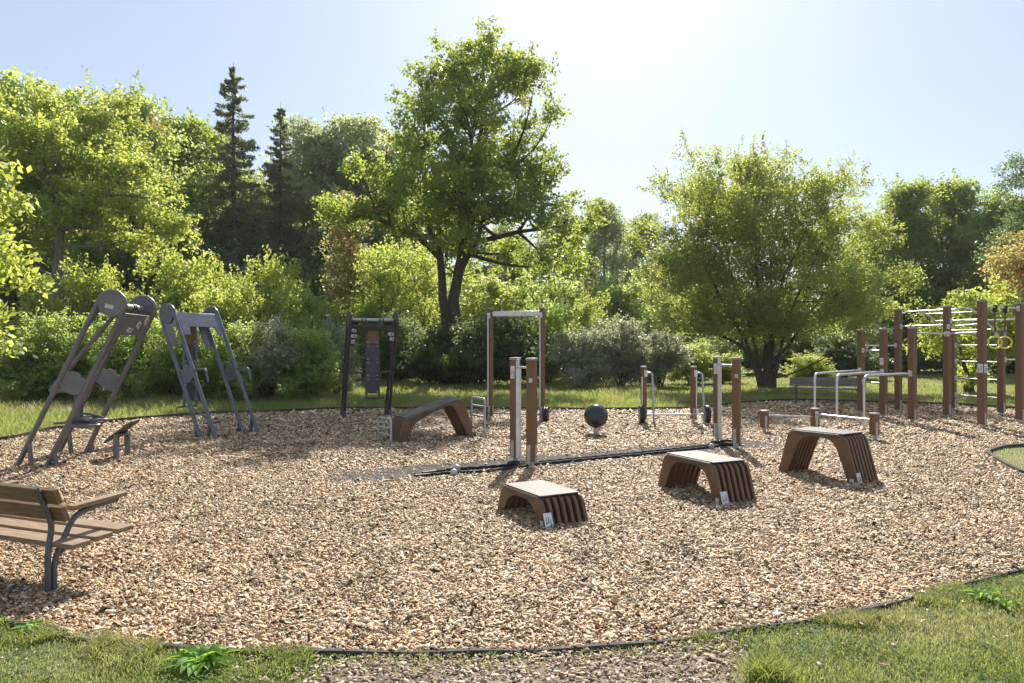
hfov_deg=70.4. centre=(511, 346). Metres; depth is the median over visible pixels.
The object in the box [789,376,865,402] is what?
park bench
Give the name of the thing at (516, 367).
rope station
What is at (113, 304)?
pendulum machine
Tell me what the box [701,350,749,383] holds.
bush
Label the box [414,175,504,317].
broadleaf tree
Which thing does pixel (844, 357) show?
bush
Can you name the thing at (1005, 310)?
gym ring
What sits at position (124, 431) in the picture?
tilted step
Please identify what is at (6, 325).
bush
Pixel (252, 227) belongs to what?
spruce tree
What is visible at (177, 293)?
bush
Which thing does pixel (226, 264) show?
bush
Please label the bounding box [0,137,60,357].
maple tree
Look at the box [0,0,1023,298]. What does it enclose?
sky
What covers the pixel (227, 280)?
bush
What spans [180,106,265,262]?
broadleaf tree
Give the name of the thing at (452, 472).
battle rope
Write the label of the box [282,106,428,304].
broadleaf tree
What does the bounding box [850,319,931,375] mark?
bush
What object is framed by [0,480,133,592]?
park bench
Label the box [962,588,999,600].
dock plant
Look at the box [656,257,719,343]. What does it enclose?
broadleaf tree
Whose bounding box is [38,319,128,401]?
bush
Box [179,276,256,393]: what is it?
bush
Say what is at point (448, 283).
bush
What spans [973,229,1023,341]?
autumn tree
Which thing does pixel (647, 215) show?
broadleaf tree
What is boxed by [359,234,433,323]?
young tree
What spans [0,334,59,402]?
bush
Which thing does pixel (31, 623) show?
dock plant
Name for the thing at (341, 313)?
bush
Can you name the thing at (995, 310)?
gym ring
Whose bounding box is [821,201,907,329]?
broadleaf tree
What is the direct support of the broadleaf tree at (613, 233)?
on the ground at (172, 676)
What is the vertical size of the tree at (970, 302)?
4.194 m
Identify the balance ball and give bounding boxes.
[584,404,607,434]
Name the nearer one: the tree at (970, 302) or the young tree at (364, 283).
the tree at (970, 302)
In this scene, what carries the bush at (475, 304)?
on the ground at (172, 676)
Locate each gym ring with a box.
[987,305,1002,348]
[997,305,1012,348]
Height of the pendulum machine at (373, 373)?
2.558 m
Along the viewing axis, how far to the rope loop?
9.64 m
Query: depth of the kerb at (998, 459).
10.54 m
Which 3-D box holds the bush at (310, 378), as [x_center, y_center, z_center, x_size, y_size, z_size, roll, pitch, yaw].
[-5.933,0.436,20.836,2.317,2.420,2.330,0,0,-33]
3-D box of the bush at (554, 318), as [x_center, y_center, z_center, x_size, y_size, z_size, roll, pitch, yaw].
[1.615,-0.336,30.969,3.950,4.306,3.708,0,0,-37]
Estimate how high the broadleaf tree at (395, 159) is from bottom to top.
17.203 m
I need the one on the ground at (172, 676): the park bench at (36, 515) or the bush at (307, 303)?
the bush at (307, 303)
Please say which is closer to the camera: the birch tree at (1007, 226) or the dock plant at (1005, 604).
the dock plant at (1005, 604)
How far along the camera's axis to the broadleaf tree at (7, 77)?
42.75 m
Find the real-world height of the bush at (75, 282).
5.014 m
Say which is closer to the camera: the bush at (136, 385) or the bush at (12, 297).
the bush at (136, 385)
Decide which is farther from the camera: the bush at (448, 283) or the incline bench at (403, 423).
the bush at (448, 283)
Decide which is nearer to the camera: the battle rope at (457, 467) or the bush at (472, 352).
the battle rope at (457, 467)
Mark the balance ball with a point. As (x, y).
(596, 417)
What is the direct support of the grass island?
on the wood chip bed
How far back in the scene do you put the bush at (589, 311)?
32.81 m
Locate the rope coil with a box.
[709,439,743,445]
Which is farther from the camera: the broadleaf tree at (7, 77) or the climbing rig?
the broadleaf tree at (7, 77)
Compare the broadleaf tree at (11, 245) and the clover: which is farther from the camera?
the broadleaf tree at (11, 245)
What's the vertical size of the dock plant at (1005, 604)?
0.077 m
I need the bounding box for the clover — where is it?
[0,565,1023,682]
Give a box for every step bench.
[498,480,588,528]
[658,450,755,503]
[778,427,878,484]
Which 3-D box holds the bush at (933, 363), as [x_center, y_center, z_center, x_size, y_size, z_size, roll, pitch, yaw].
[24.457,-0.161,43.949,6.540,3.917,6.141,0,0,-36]
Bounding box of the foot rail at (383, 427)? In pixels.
[377,416,391,442]
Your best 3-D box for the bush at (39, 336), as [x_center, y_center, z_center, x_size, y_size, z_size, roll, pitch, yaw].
[-12.982,0.185,20.442,2.459,2.944,2.473,0,0,36]
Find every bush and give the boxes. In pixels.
[0,245,66,336]
[0,315,26,364]
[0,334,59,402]
[1,277,80,390]
[7,300,102,400]
[37,233,184,312]
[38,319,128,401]
[41,253,132,388]
[80,313,172,399]
[95,272,177,390]
[124,302,212,399]
[128,237,222,334]
[156,238,260,310]
[171,316,267,401]
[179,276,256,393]
[196,249,266,381]
[226,307,313,399]
[243,243,303,388]
[249,247,347,329]
[264,270,355,387]
[269,320,353,399]
[318,279,376,323]
[319,308,364,395]
[329,287,410,378]
[353,304,424,383]
[369,249,441,342]
[395,315,470,386]
[407,262,489,341]
[425,309,526,385]
[439,264,537,344]
[471,302,564,385]
[500,268,600,331]
[514,288,584,383]
[546,323,629,387]
[558,284,617,376]
[592,309,671,386]
[593,260,681,361]
[632,325,697,386]
[665,338,727,384]
[679,319,801,372]
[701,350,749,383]
[751,314,838,373]
[779,350,842,379]
[793,324,893,378]
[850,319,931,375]
[875,316,967,373]
[923,342,1008,371]
[962,336,1014,373]
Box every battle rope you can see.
[414,443,721,477]
[422,443,715,473]
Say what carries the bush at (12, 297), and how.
on the ground at (172, 676)
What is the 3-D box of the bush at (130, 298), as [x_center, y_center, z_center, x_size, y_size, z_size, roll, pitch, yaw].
[-12.364,-0.279,23.503,3.600,4.224,3.157,0,0,3]
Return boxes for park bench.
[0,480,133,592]
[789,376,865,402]
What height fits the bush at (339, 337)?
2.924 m
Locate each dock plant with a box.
[10,618,53,633]
[158,644,242,676]
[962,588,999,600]
[995,596,1021,610]
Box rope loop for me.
[507,460,538,465]
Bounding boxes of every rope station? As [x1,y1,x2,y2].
[509,357,537,467]
[713,357,741,447]
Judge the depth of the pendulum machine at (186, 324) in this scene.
13.33 m
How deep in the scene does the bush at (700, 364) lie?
30.59 m
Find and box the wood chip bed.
[0,405,1023,648]
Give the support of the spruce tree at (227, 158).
on the ground at (172, 676)
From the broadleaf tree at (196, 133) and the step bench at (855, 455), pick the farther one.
the broadleaf tree at (196, 133)
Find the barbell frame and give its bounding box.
[482,307,554,420]
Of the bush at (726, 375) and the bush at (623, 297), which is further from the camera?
the bush at (623, 297)
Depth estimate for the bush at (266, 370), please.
20.19 m
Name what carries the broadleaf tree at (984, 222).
on the ground at (172, 676)
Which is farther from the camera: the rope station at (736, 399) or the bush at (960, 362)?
the bush at (960, 362)
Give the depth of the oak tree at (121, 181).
29.60 m
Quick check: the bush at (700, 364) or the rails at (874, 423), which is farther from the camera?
the bush at (700, 364)
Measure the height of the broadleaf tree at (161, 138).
16.951 m
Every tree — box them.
[0,64,124,289]
[0,66,203,302]
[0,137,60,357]
[0,194,35,295]
[30,69,231,301]
[120,97,263,260]
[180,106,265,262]
[188,62,280,283]
[190,170,309,271]
[227,213,285,302]
[238,112,373,301]
[250,103,317,295]
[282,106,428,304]
[310,15,618,383]
[314,190,383,312]
[329,128,441,294]
[343,254,400,323]
[346,241,411,333]
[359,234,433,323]
[396,250,450,329]
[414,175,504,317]
[467,222,544,309]
[511,209,600,314]
[573,193,638,312]
[616,210,676,332]
[617,125,932,387]
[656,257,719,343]
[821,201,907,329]
[856,173,973,372]
[898,168,994,369]
[902,274,1023,392]
[936,184,1022,373]
[970,150,1023,291]
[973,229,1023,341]
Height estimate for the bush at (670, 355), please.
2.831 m
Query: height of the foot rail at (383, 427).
0.481 m
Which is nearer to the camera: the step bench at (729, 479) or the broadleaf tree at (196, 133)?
the step bench at (729, 479)
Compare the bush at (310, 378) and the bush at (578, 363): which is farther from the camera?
the bush at (578, 363)
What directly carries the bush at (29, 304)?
on the ground at (172, 676)
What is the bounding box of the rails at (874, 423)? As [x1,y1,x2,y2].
[759,408,879,438]
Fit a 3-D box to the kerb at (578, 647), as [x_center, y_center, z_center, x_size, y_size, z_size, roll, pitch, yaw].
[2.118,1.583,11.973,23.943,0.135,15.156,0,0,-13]
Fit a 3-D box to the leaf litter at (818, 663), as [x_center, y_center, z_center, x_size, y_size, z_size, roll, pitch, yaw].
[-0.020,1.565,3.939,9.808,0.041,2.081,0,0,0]
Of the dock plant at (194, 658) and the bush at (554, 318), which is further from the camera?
the bush at (554, 318)
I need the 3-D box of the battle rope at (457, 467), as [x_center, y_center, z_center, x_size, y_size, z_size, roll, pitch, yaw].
[1.077,1.550,10.321,5.134,0.090,0.141,0,0,-31]
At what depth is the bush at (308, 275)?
37.50 m
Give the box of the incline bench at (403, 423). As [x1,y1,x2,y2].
[386,397,475,441]
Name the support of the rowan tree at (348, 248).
on the ground at (172, 676)
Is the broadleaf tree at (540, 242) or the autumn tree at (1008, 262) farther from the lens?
the broadleaf tree at (540, 242)
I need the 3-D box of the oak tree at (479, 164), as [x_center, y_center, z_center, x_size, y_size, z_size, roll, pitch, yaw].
[-1.868,-5.625,29.833,12.308,14.766,9.667,0,0,0]
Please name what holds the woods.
on the ground at (172, 676)
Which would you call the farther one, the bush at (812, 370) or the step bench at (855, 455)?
the bush at (812, 370)
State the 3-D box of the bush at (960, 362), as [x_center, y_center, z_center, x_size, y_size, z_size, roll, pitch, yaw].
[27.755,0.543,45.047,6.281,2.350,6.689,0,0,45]
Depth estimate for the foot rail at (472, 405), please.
12.91 m
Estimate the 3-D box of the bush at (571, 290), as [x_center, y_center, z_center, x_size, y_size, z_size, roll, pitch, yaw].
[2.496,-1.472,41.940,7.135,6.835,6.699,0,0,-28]
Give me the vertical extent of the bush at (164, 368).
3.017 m
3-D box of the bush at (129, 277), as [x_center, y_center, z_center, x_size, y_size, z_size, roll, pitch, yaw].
[-19.253,-1.806,36.953,8.115,7.578,8.642,0,0,32]
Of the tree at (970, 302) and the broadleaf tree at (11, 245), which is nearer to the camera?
the tree at (970, 302)
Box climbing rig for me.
[813,300,1023,429]
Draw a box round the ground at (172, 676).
[0,368,1023,682]
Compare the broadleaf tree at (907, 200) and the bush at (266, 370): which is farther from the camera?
the broadleaf tree at (907, 200)
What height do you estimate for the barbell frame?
2.501 m
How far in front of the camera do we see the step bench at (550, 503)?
6.61 m
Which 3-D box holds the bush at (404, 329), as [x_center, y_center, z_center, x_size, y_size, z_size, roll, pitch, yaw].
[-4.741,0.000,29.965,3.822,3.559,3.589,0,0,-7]
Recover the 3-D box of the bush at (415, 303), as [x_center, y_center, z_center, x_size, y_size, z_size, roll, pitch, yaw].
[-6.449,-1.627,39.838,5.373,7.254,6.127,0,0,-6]
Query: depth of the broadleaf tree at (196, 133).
43.41 m
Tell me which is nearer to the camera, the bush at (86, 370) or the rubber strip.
the rubber strip
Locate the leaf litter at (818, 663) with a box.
[0,583,1017,682]
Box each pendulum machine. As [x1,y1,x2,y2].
[15,289,156,465]
[159,303,259,438]
[340,310,398,418]
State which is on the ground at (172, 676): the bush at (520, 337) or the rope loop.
the bush at (520, 337)
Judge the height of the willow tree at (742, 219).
10.010 m
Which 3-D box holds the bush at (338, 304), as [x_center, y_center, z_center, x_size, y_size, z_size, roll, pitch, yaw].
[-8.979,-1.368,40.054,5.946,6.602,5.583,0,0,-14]
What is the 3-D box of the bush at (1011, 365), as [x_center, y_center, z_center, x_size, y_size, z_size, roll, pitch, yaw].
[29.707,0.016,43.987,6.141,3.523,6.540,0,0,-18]
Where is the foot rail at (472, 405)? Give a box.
[470,396,485,435]
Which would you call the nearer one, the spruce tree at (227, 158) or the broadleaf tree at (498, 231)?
the spruce tree at (227, 158)
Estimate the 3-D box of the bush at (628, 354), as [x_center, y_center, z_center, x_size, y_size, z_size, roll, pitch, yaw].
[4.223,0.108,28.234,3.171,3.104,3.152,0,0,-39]
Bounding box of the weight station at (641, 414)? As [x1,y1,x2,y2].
[636,366,710,423]
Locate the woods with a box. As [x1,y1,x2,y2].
[514,269,862,347]
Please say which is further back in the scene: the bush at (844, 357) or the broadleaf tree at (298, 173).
the broadleaf tree at (298, 173)
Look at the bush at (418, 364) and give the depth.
28.34 m
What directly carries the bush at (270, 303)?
on the ground at (172, 676)
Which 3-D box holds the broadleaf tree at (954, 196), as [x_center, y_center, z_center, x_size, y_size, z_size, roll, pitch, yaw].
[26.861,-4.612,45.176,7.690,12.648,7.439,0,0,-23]
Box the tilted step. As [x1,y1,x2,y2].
[104,419,139,458]
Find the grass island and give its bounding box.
[993,447,1023,468]
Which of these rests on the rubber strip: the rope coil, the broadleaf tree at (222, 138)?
the rope coil
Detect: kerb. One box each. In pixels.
[0,399,1023,656]
[986,444,1023,472]
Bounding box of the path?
[320,641,756,682]
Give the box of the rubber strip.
[308,440,779,486]
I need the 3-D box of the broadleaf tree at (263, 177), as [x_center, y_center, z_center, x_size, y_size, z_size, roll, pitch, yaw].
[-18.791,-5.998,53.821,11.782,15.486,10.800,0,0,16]
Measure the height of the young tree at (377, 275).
6.545 m
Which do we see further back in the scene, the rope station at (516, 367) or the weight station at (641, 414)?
the weight station at (641, 414)
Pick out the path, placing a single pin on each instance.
(542, 671)
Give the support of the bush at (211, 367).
on the ground at (172, 676)
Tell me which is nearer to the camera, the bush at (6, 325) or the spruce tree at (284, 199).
the bush at (6, 325)

